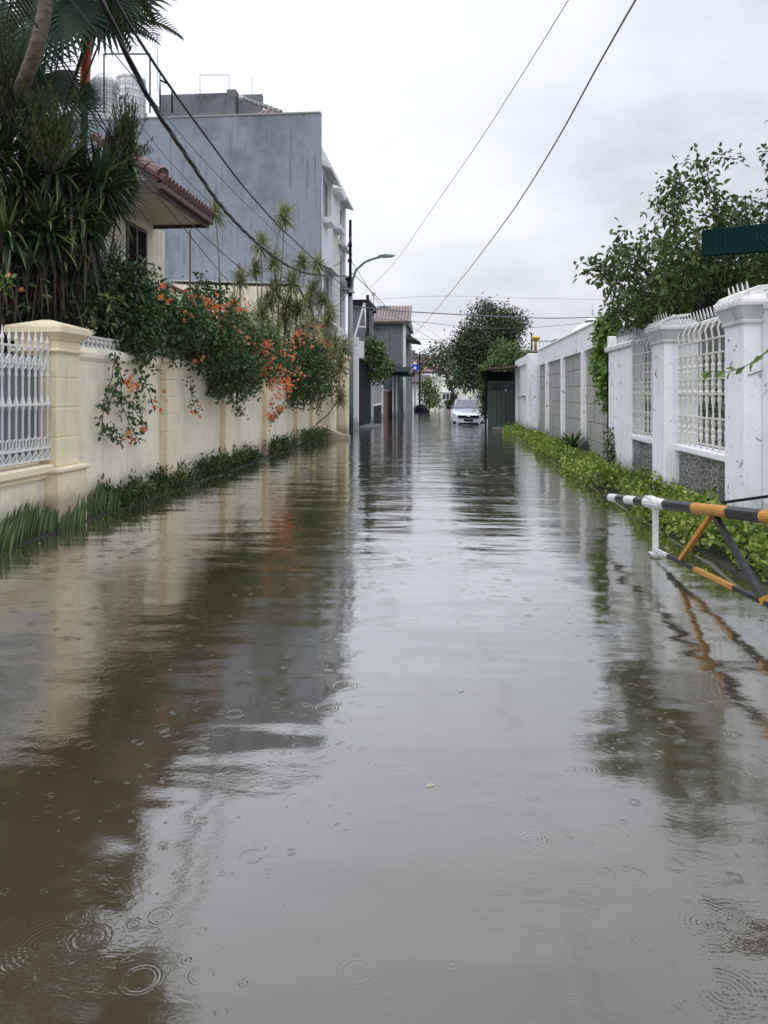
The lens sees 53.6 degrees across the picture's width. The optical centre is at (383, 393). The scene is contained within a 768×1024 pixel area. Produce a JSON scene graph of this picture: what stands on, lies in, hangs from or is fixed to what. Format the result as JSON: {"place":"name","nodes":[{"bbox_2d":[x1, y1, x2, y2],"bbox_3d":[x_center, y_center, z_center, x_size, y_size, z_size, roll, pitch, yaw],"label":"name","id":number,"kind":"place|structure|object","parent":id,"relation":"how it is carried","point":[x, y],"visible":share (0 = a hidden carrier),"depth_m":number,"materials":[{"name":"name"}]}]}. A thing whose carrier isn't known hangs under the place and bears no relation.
{"place":"outdoors","nodes":[
{"label":"outdoors","id":0,"kind":"place"},
{"bbox_2d":[34,0,169,176],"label":"overhead cable","id":1,"kind":"object","parent":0,"point":[76,65],"visible":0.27,"depth_m":9.84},
{"bbox_2d":[0,440,312,554],"bbox_3d":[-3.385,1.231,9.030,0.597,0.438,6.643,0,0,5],"label":"grass","id":2,"kind":"structure","parent":0,"point":[18,527],"depth_m":7.96,"materials":[{"name":"green plant"}]},
{"bbox_2d":[0,325,53,523],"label":"fence wall","id":3,"kind":"structure","parent":2,"relation":"on","point":[21,480],"depth_m":7.73,"materials":[{"name":"metal"}]},
{"bbox_2d":[3,320,90,522],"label":"wall pillar","id":4,"kind":"structure","parent":2,"relation":"on","point":[65,484],"depth_m":8.24,"materials":[{"name":"beige paint"}]},
{"bbox_2d":[78,336,316,511],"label":"garden wall","id":5,"kind":"structure","parent":2,"relation":"on","point":[176,432],"depth_m":11.46,"materials":[{"name":"beige paint"}]},
{"bbox_2d":[84,263,285,448],"bbox_3d":[-3.019,-0.425,13.166,1.770,3.551,8.055,0,0,12],"label":"flowering vine","id":6,"kind":"object","parent":5,"relation":"on","point":[152,327],"visible":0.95,"depth_m":11.91,"materials":[{"name":"green plant"}]},
{"bbox_2d":[253,323,348,432],"bbox_3d":[-2.251,-0.316,21.637,2.157,3.331,12.221,0,0,5],"label":"flowering vine","id":7,"kind":"object","parent":5,"relation":"on","point":[310,364],"visible":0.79,"depth_m":20.33,"materials":[{"name":"green plant"}]},
{"bbox_2d":[243,290,358,377],"bbox_3d":[-2.378,-1.713,22.896,3.020,2.734,5.014,0,0,26],"label":"vine","id":8,"kind":"object","parent":5,"relation":"on","point":[310,332],"visible":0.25,"depth_m":22.26,"materials":[{"name":"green plant"}]},
{"bbox_2d":[90,423,331,511],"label":"weeds","id":9,"kind":"object","parent":2,"relation":"on","point":[211,466],"visible":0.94,"depth_m":13.32,"materials":[{"name":"green plant"}]},
{"bbox_2d":[98,0,344,276],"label":"overhead cable","id":10,"kind":"object","parent":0,"point":[117,33],"visible":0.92,"depth_m":8.87,"materials":[{"name":"rubber"}]},
{"bbox_2d":[8,445,750,615],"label":"grass","id":11,"kind":"structure","parent":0,"point":[534,455],"depth_m":9.17,"materials":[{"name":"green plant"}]},
{"bbox_2d":[0,405,767,1023],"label":"flood water","id":12,"kind":"structure","parent":0,"point":[244,719],"depth_m":3.05,"materials":[{"name":"liquid"}]},
{"bbox_2d":[299,247,336,411],"bbox_3d":[-2.098,-1.444,22.829,1.397,5.811,2.068,0,0,-30],"label":"cane plant","id":13,"kind":"object","parent":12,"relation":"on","point":[321,297],"visible":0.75,"depth_m":22.59,"materials":[{"name":"green plant"}]},
{"bbox_2d":[315,299,357,425],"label":"cane plant","id":14,"kind":"object","parent":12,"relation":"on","point":[328,316],"visible":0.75,"depth_m":24.77,"materials":[{"name":"green plant"}]},
{"bbox_2d":[359,358,370,425],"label":"black gate","id":15,"kind":"structure","parent":12,"relation":"on","point":[364,401],"depth_m":34.98,"materials":[{"name":"metal"}]},
{"bbox_2d":[359,341,363,357],"bbox_3d":[-0.968,-1.839,31.437,0.291,0.704,0.070,0,0,5],"label":"board","id":16,"kind":"object","parent":15,"relation":"attached to","point":[361,349],"visible":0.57,"depth_m":31.40,"materials":[{"name":"white paint"}]},
{"bbox_2d":[362,331,396,389],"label":"gate creeper","id":17,"kind":"object","parent":15,"relation":"on","point":[375,358],"visible":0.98,"depth_m":35.93,"materials":[{"name":"plant"}]},
{"bbox_2d":[359,424,380,428],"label":"entrance slab","id":18,"kind":"structure","parent":12,"relation":"on","point":[369,426],"depth_m":32.51,"materials":[{"name":"concrete"}]},
{"bbox_2d":[411,329,470,405],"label":"street tree","id":19,"kind":"object","parent":12,"relation":"on","point":[432,360],"visible":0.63,"depth_m":78.55,"materials":[{"name":"green plant"}]},
{"bbox_2d":[443,397,457,406],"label":"wall hedge","id":20,"kind":"object","parent":12,"relation":"on","point":[447,402],"depth_m":87.40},
{"bbox_2d":[442,291,533,398],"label":"street tree","id":21,"kind":"object","parent":12,"relation":"on","point":[475,347],"visible":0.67,"depth_m":41.94,"materials":[{"name":"green plant"}]},
{"bbox_2d":[477,335,537,380],"bbox_3d":[5.912,-0.708,36.157,2.954,4.316,3.332,0,0,5],"label":"garden tree","id":22,"kind":"object","parent":12,"relation":"on","point":[509,353],"visible":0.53,"depth_m":35.90,"materials":[{"name":"green plant"}]},
{"bbox_2d":[1,0,767,394],"label":"sky","id":23,"kind":"structure","parent":0,"point":[404,91],"materials":[{"name":"white"}]},
{"bbox_2d":[422,374,473,404],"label":"cream house","id":24,"kind":"structure","parent":0,"point":[445,392],"depth_m":95.65,"materials":[{"name":"beige paint"}]},
{"bbox_2d":[443,395,456,398],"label":"window","id":25,"kind":"structure","parent":24,"relation":"in","point":[444,396],"depth_m":95.59,"materials":[{"name":"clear glass"}]},
{"bbox_2d":[512,432,767,594],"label":"verge soil","id":26,"kind":"structure","parent":0,"point":[721,559],"depth_m":6.81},
{"bbox_2d":[515,353,537,429],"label":"white gate","id":27,"kind":"structure","parent":26,"relation":"on","point":[526,392],"depth_m":26.97,"materials":[{"name":"metal"}]},
{"bbox_2d":[548,428,588,450],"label":"agave plant","id":28,"kind":"object","parent":26,"relation":"on","point":[571,440],"visible":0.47,"depth_m":17.40,"materials":[{"name":"green plant"}]},
{"bbox_2d":[537,320,618,456],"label":"panel wall","id":29,"kind":"structure","parent":26,"relation":"on","point":[567,356],"depth_m":19.84,"materials":[{"name":"white paint"}]},
{"bbox_2d":[587,310,623,414],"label":"hanging vine","id":30,"kind":"object","parent":29,"relation":"hanging from","point":[599,355],"visible":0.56,"depth_m":14.54,"materials":[{"name":"green plant"}]},
{"bbox_2d":[601,426,615,463],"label":"foot shrub","id":31,"kind":"object","parent":26,"relation":"on","point":[611,452],"visible":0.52,"depth_m":13.34,"materials":[{"name":"green plant"}]},
{"bbox_2d":[607,336,615,455],"bbox_3d":[4.141,0.352,13.814,0.140,2.795,0.140,0,0,5],"label":"post","id":32,"kind":"object","parent":26,"relation":"on","point":[610,338],"visible":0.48,"depth_m":13.77,"materials":[{"name":"white paint"}]},
{"bbox_2d":[502,422,767,581],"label":"ground cover","id":33,"kind":"object","parent":26,"relation":"on","point":[573,460],"depth_m":8.96,"materials":[{"name":"plant"}]},
{"bbox_2d":[644,313,704,490],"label":"wall pillar","id":34,"kind":"structure","parent":26,"relation":"on","point":[662,335],"depth_m":9.60,"materials":[{"name":"white paint"}]},
{"bbox_2d":[605,281,767,532],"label":"fence wall","id":35,"kind":"structure","parent":26,"relation":"on","point":[701,468],"depth_m":9.34,"materials":[{"name":"white paint"}]},
{"bbox_2d":[702,349,767,379],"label":"vine shoot","id":36,"kind":"object","parent":35,"relation":"attached to","point":[722,373],"visible":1,"depth_m":6.37,"materials":[{"name":"green plant"}]},
{"bbox_2d":[701,223,767,256],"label":"street sign","id":37,"kind":"object","parent":26,"relation":"on","point":[745,239],"visible":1,"depth_m":5.68,"materials":[{"name":"metal"}]},
{"bbox_2d":[713,284,767,549],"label":"wall pillar","id":38,"kind":"structure","parent":26,"relation":"on","point":[741,317],"depth_m":7.00,"materials":[{"name":"white paint"}]},
{"label":"road","id":39,"kind":"structure","parent":0,"visible":0},
{"bbox_2d":[317,423,349,439],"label":"parapet","id":40,"kind":"structure","parent":39,"relation":"on","point":[337,435],"depth_m":24.23,"materials":[{"name":"beige paint"}]},
{"bbox_2d":[336,357,350,434],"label":"gate pier","id":41,"kind":"structure","parent":39,"relation":"on","point":[342,421],"depth_m":26.43,"materials":[{"name":"beige paint"}]},
{"bbox_2d":[353,337,358,429],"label":"pier","id":42,"kind":"structure","parent":39,"relation":"on","point":[356,389],"depth_m":30.92,"materials":[{"name":"white paint"}]},
{"bbox_2d":[342,220,394,430],"bbox_3d":[-0.606,-2.539,29.562,2.147,8.579,0.316,0,0,18],"label":"utility pole","id":43,"kind":"object","parent":39,"relation":"on","point":[350,309],"visible":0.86,"depth_m":29.73,"materials":[{"name":"grey concrete"}]},
{"bbox_2d":[59,59,343,311],"bbox_3d":[-2.732,-3.187,18.809,0.467,0.985,21.004,0,0,6],"label":"overhead cable","id":44,"kind":"object","parent":43,"relation":"attached to","point":[148,178],"visible":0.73,"depth_m":11.33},
{"bbox_2d":[71,0,344,294],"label":"overhead cable","id":45,"kind":"object","parent":43,"relation":"attached to","point":[171,123],"visible":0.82,"depth_m":11.27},
{"bbox_2d":[114,0,344,287],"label":"overhead cable","id":46,"kind":"object","parent":43,"relation":"attached to","point":[163,76],"visible":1,"depth_m":9.68,"materials":[{"name":"rubber"}]},
{"bbox_2d":[120,95,342,298],"bbox_3d":[-2.660,-3.778,19.807,0.301,0.627,19.007,0,0,7],"label":"overhead cable","id":47,"kind":"object","parent":43,"relation":"attached to","point":[206,199],"visible":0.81,"depth_m":14.05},
{"bbox_2d":[352,273,447,346],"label":"overhead cable","id":48,"kind":"object","parent":43,"relation":"attached to","point":[391,311],"visible":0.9,"depth_m":40.33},
{"bbox_2d":[352,262,448,343],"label":"overhead cable","id":49,"kind":"object","parent":43,"relation":"attached to","point":[385,310],"visible":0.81,"depth_m":40.48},
{"bbox_2d":[362,0,568,294],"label":"overhead cable","id":50,"kind":"object","parent":43,"relation":"attached to","point":[485,131],"visible":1,"depth_m":12.38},
{"bbox_2d":[371,365,382,422],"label":"grey gate","id":51,"kind":"structure","parent":39,"relation":"on","point":[376,405],"depth_m":40.69,"materials":[{"name":"metal"}]},
{"bbox_2d":[366,295,388,355],"bbox_3d":[-0.338,-1.614,38.052,1.238,6.728,0.256,0,0,20],"label":"utility pole","id":52,"kind":"object","parent":39,"relation":"on","point":[367,315],"visible":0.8,"depth_m":38.14,"materials":[{"name":"metal"}]},
{"bbox_2d":[369,330,551,340],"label":"overhead cable","id":53,"kind":"object","parent":52,"relation":"attached to","point":[431,339],"visible":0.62,"depth_m":41.02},
{"bbox_2d":[353,306,597,318],"bbox_3d":[6.945,-3.796,34.494,18.532,0.832,0.206,0,0,-27],"label":"overhead cable","id":54,"kind":"object","parent":52,"relation":"attached to","point":[469,314],"visible":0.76,"depth_m":32.71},
{"bbox_2d":[371,318,589,328],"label":"overhead cable","id":55,"kind":"object","parent":52,"relation":"attached to","point":[475,327],"visible":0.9,"depth_m":40.55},
{"bbox_2d":[374,296,600,299],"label":"overhead cable","id":56,"kind":"object","parent":52,"relation":"attached to","point":[499,297],"visible":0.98,"depth_m":41.08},
{"bbox_2d":[383,390,390,418],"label":"brown gate","id":57,"kind":"structure","parent":39,"relation":"on","point":[386,403],"depth_m":47.00,"materials":[{"name":"metal"}]},
{"bbox_2d":[374,305,421,417],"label":"grey house","id":58,"kind":"structure","parent":39,"relation":"on","point":[400,380],"depth_m":50.62,"materials":[{"name":"white paint"}]},
{"bbox_2d":[411,0,635,337],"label":"overhead cable","id":59,"kind":"object","parent":58,"relation":"attached to","point":[619,27],"visible":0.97,"depth_m":9.78,"materials":[{"name":"rubber"}]},
{"bbox_2d":[411,362,418,407],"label":"round sign","id":60,"kind":"object","parent":39,"relation":"on","point":[415,366],"visible":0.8,"depth_m":66.09,"materials":[{"name":"metal"}]},
{"bbox_2d":[414,352,424,404],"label":"utility pole","id":61,"kind":"object","parent":39,"relation":"on","point":[419,354],"visible":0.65,"depth_m":71.90,"materials":[{"name":"metal"}]},
{"bbox_2d":[414,404,429,411],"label":"covered heap","id":62,"kind":"object","parent":39,"relation":"on","point":[421,408],"visible":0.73,"depth_m":61.36,"materials":[{"name":"black paint"}]},
{"bbox_2d":[417,375,443,410],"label":"roadside bush","id":63,"kind":"object","parent":39,"relation":"on","point":[431,401],"visible":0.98,"depth_m":65.39,"materials":[{"name":"green plant"}]},
{"bbox_2d":[447,399,483,424],"bbox_3d":[4.133,0.995,37.576,2.040,1.510,3.735,0,0,5],"label":"parked car","id":64,"kind":"object","parent":39,"relation":"on","point":[462,412],"visible":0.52,"depth_m":36.15,"materials":[{"name":"silver metal"}]},
{"bbox_2d":[492,427,504,430],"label":"entrance slab","id":65,"kind":"structure","parent":39,"relation":"on","point":[497,428],"depth_m":29.94,"materials":[{"name":"concrete"}]},
{"bbox_2d":[481,365,517,427],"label":"green gate","id":66,"kind":"structure","parent":39,"relation":"on","point":[499,399],"depth_m":32.31,"materials":[{"name":"metal"}]},
{"bbox_2d":[472,361,490,421],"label":"gate creeper","id":67,"kind":"object","parent":66,"relation":"attached to","point":[481,390],"visible":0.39,"depth_m":33.46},
{"bbox_2d":[509,432,766,607],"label":"kerb","id":68,"kind":"structure","parent":39,"relation":"on","point":[715,568],"depth_m":6.65,"materials":[{"name":"concrete"}]},
{"bbox_2d":[606,494,767,607],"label":"swing barrier","id":69,"kind":"object","parent":39,"relation":"on","point":[715,513],"visible":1,"depth_m":5.58,"materials":[{"name":"metal"}]},
{"bbox_2d":[722,495,767,503],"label":"iron rod","id":70,"kind":"object","parent":69,"relation":"attached to","point":[745,499],"visible":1,"depth_m":6.03,"materials":[{"name":"black paint"}]},
{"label":"yard ground","id":71,"kind":"structure","parent":0,"visible":0},
{"bbox_2d":[0,272,23,298],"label":"garden shrub","id":72,"kind":"object","parent":71,"relation":"on","point":[7,276],"visible":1,"depth_m":7.99,"materials":[{"name":"green plant"}]},
{"bbox_2d":[0,11,93,317],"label":"olive shrub","id":73,"kind":"object","parent":71,"relation":"on","point":[49,149],"visible":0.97,"depth_m":8.55,"materials":[{"name":"green plant"}]},
{"bbox_2d":[15,44,116,283],"bbox_3d":[-4.085,-1.444,10.001,1.705,5.788,1.752,0,0,5],"label":"fan palm","id":74,"kind":"object","parent":71,"relation":"on","point":[91,98],"visible":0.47,"depth_m":9.33,"materials":[{"name":"green plant"}]},
{"bbox_2d":[0,58,155,353],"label":"screw pine","id":75,"kind":"object","parent":71,"relation":"on","point":[95,195],"visible":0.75,"depth_m":9.09,"materials":[{"name":"green plant"}]},
{"bbox_2d":[0,0,160,172],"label":"curved palm","id":76,"kind":"object","parent":71,"relation":"on","point":[32,57],"visible":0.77,"depth_m":8.41,"materials":[{"name":"palm leaf"},{"name":"bark"}]},
{"bbox_2d":[0,245,166,351],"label":"garden shrub","id":77,"kind":"object","parent":71,"relation":"on","point":[123,279],"visible":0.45,"depth_m":9.76,"materials":[{"name":"green plant"}]},
{"bbox_2d":[0,0,176,137],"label":"fan palm","id":78,"kind":"object","parent":71,"relation":"on","point":[69,22],"visible":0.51,"depth_m":9.33,"materials":[{"name":"green plant"}]},
{"bbox_2d":[6,0,183,343],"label":"red palm","id":79,"kind":"object","parent":71,"relation":"on","point":[85,64],"visible":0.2,"depth_m":9.96,"materials":[{"name":"palm leaf"},{"name":"bark"}]},
{"bbox_2d":[100,234,132,333],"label":"spiky plant","id":80,"kind":"object","parent":71,"relation":"on","point":[116,249],"visible":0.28,"depth_m":10.92,"materials":[{"name":"green plant"}]},
{"bbox_2d":[88,83,155,345],"bbox_3d":[-3.836,-1.338,10.883,0.963,5.588,2.050,0,0,-28],"label":"olive shrub","id":81,"kind":"object","parent":71,"relation":"on","point":[125,132],"visible":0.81,"depth_m":10.24,"materials":[{"name":"green plant"}]},
{"bbox_2d":[49,133,216,343],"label":"house","id":82,"kind":"structure","parent":71,"relation":"on","point":[196,212],"depth_m":14.73,"materials":[{"name":"beige paint"}]},
{"bbox_2d":[126,220,152,283],"bbox_3d":[-4.884,-2.775,14.957,0.220,1.081,1.196,0,0,5],"label":"window","id":83,"kind":"structure","parent":82,"relation":"in","point":[139,239],"depth_m":14.93,"materials":[{"name":"black glass"}]},
{"bbox_2d":[165,282,209,343],"bbox_3d":[-5.847,-0.960,21.838,1.606,4.819,0.600,0,0,5],"label":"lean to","id":84,"kind":"object","parent":71,"relation":"on","point":[180,290],"visible":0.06,"depth_m":21.57,"materials":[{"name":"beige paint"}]},
{"bbox_2d":[189,230,190,296],"bbox_3d":[-5.424,-1.568,21.249,0.060,6.035,0.052,0,0,5],"label":"post","id":85,"kind":"object","parent":71,"relation":"on","point":[190,260],"visible":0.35,"depth_m":21.23,"materials":[{"name":"metal"}]},
{"bbox_2d":[72,89,353,355],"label":"grey building","id":86,"kind":"structure","parent":71,"relation":"on","point":[270,155],"depth_m":26.59,"materials":[{"name":"concrete"}]},
{"bbox_2d":[93,74,116,118],"bbox_3d":[-10.620,-10.784,28.927,0.945,2.716,0.945,0,0,5],"label":"water tank","id":87,"kind":"object","parent":86,"relation":"on","point":[114,89],"visible":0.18,"depth_m":28.61,"materials":[{"name":"silver metal"}]},
{"bbox_2d":[103,53,150,112],"bbox_3d":[-9.549,-11.552,28.232,1.827,2.284,0.052,0,0,5],"label":"pipe frame","id":88,"kind":"object","parent":86,"relation":"on","point":[130,54],"visible":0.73,"depth_m":28.19,"materials":[{"name":"black paint"}]},
{"bbox_2d":[116,70,145,117],"bbox_3d":[-9.601,-10.822,28.839,1.097,2.792,1.097,0,0,5],"label":"water tank","id":89,"kind":"object","parent":86,"relation":"on","point":[125,78],"visible":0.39,"depth_m":28.41,"materials":[{"name":"white metal"}]},
{"bbox_2d":[145,31,159,86],"bbox_3d":[-8.955,-12.781,29.084,0.798,2.470,0.028,0,0,5],"label":"aerial","id":90,"kind":"object","parent":86,"relation":"on","point":[157,57],"visible":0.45,"depth_m":29.05,"materials":[{"name":"metal"}]},
{"bbox_2d":[159,77,172,112],"bbox_3d":[-8.150,-11.326,28.412,0.532,1.658,0.061,0,0,5],"label":"pipe frame","id":91,"kind":"object","parent":86,"relation":"on","point":[160,80],"visible":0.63,"depth_m":28.40,"materials":[{"name":"black paint"}]},
{"bbox_2d":[323,176,327,216],"bbox_3d":[-2.220,-7.132,27.950,0.060,1.618,1.824,0,0,5],"label":"window","id":92,"kind":"structure","parent":86,"relation":"in","point":[325,185],"depth_m":28.40,"materials":[{"name":"white paint"}]},
{"bbox_2d":[324,274,329,309],"bbox_3d":[-2.199,-3.566,28.199,0.060,1.838,1.924,0,0,5],"label":"window","id":93,"kind":"structure","parent":86,"relation":"in","point":[327,284],"depth_m":28.86,"materials":[{"name":"glass"}]},
{"bbox_2d":[340,207,341,240],"bbox_3d":[-1.879,-7.076,31.885,0.060,1.610,1.336,0,0,5],"label":"window","id":94,"kind":"structure","parent":86,"relation":"in","point":[340,207],"depth_m":32.32,"materials":[{"name":"white paint"}]},
{"bbox_2d":[340,257,341,328],"bbox_3d":[-1.879,-4.237,31.885,0.060,3.051,1.336,0,0,5],"label":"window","id":95,"kind":"structure","parent":86,"relation":"in","point":[340,257],"depth_m":32.48,"materials":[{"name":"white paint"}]},
{"bbox_2d":[342,275,354,293],"bbox_3d":[-1.507,-4.614,32.059,0.450,0.660,0.810,0,0,5],"label":"air conditioner","id":96,"kind":"object","parent":86,"relation":"attached to","point":[346,277],"visible":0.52,"depth_m":31.67,"materials":[{"name":"paint"}]},
{"bbox_2d":[206,195,256,346],"bbox_3d":[-3.625,-1.569,17.525,1.376,6.047,1.948,0,0,5],"label":"cane plant","id":97,"kind":"object","parent":71,"relation":"on","point":[239,282],"visible":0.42,"depth_m":17.49,"materials":[{"name":"green plant"}]},
{"bbox_2d":[170,280,335,429],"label":"side building","id":98,"kind":"structure","parent":71,"relation":"on","point":[329,420],"depth_m":25.28,"materials":[{"name":"beige paint"}]},
{"bbox_2d":[16,0,253,307],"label":"overhead cable","id":99,"kind":"object","parent":98,"relation":"attached to","point":[26,12],"visible":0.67,"depth_m":9.37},
{"bbox_2d":[239,228,291,346],"bbox_3d":[-3.212,-1.549,20.022,1.711,6.006,1.806,0,0,5],"label":"cane plant","id":100,"kind":"object","parent":71,"relation":"on","point":[263,304],"visible":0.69,"depth_m":20.24,"materials":[{"name":"green plant"}]},
{"bbox_2d":[265,195,315,366],"bbox_3d":[-2.549,-2.008,20.753,1.649,6.928,2.144,0,0,5],"label":"cane plant","id":101,"kind":"object","parent":71,"relation":"on","point":[297,307],"visible":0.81,"depth_m":20.50,"materials":[{"name":"green plant"}]},
{"bbox_2d":[353,299,376,359],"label":"annex","id":102,"kind":"object","parent":71,"relation":"on","point":[359,321],"visible":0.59,"depth_m":44.28,"materials":[{"name":"black paint"}]},
{"bbox_2d":[411,368,416,410],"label":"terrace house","id":103,"kind":"structure","parent":71,"relation":"on","point":[412,371],"depth_m":66.38,"materials":[{"name":"grey paint"}]},
{"bbox_2d":[412,375,430,408],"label":"terrace house","id":104,"kind":"structure","parent":71,"relation":"on","point":[417,386],"depth_m":74.03,"materials":[{"name":"white paint"}]},
{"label":"yard ground","id":105,"kind":"structure","parent":0,"visible":0},
{"bbox_2d":[527,333,602,404],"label":"terrace building","id":106,"kind":"structure","parent":105,"relation":"on","point":[535,338],"depth_m":49.24,"materials":[{"name":"brown paint"}]},
{"bbox_2d":[572,302,596,331],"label":"domed building","id":107,"kind":"structure","parent":105,"relation":"on","point":[590,320],"depth_m":56.52,"materials":[{"name":"paint"}]},
{"bbox_2d":[573,120,767,445],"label":"leafy tree","id":108,"kind":"object","parent":105,"relation":"on","point":[710,282],"visible":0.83,"depth_m":10.04,"materials":[{"name":"green plant"}]},
{"bbox_2d":[616,286,724,449],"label":"outbuilding","id":109,"kind":"structure","parent":105,"relation":"on","point":[708,331],"depth_m":16.46,"materials":[{"name":"paint"}]},
{"bbox_2d":[698,342,724,450],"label":"garden shrub","id":110,"kind":"object","parent":105,"relation":"on","point":[716,404],"visible":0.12,"depth_m":12.25,"materials":[{"name":"green plant"}]},
{"label":"ground","id":111,"kind":"structure","parent":0,"visible":0},
{"bbox_2d":[411,350,453,374],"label":"apartment house","id":112,"kind":"structure","parent":111,"relation":"on","point":[413,356],"depth_m":112.29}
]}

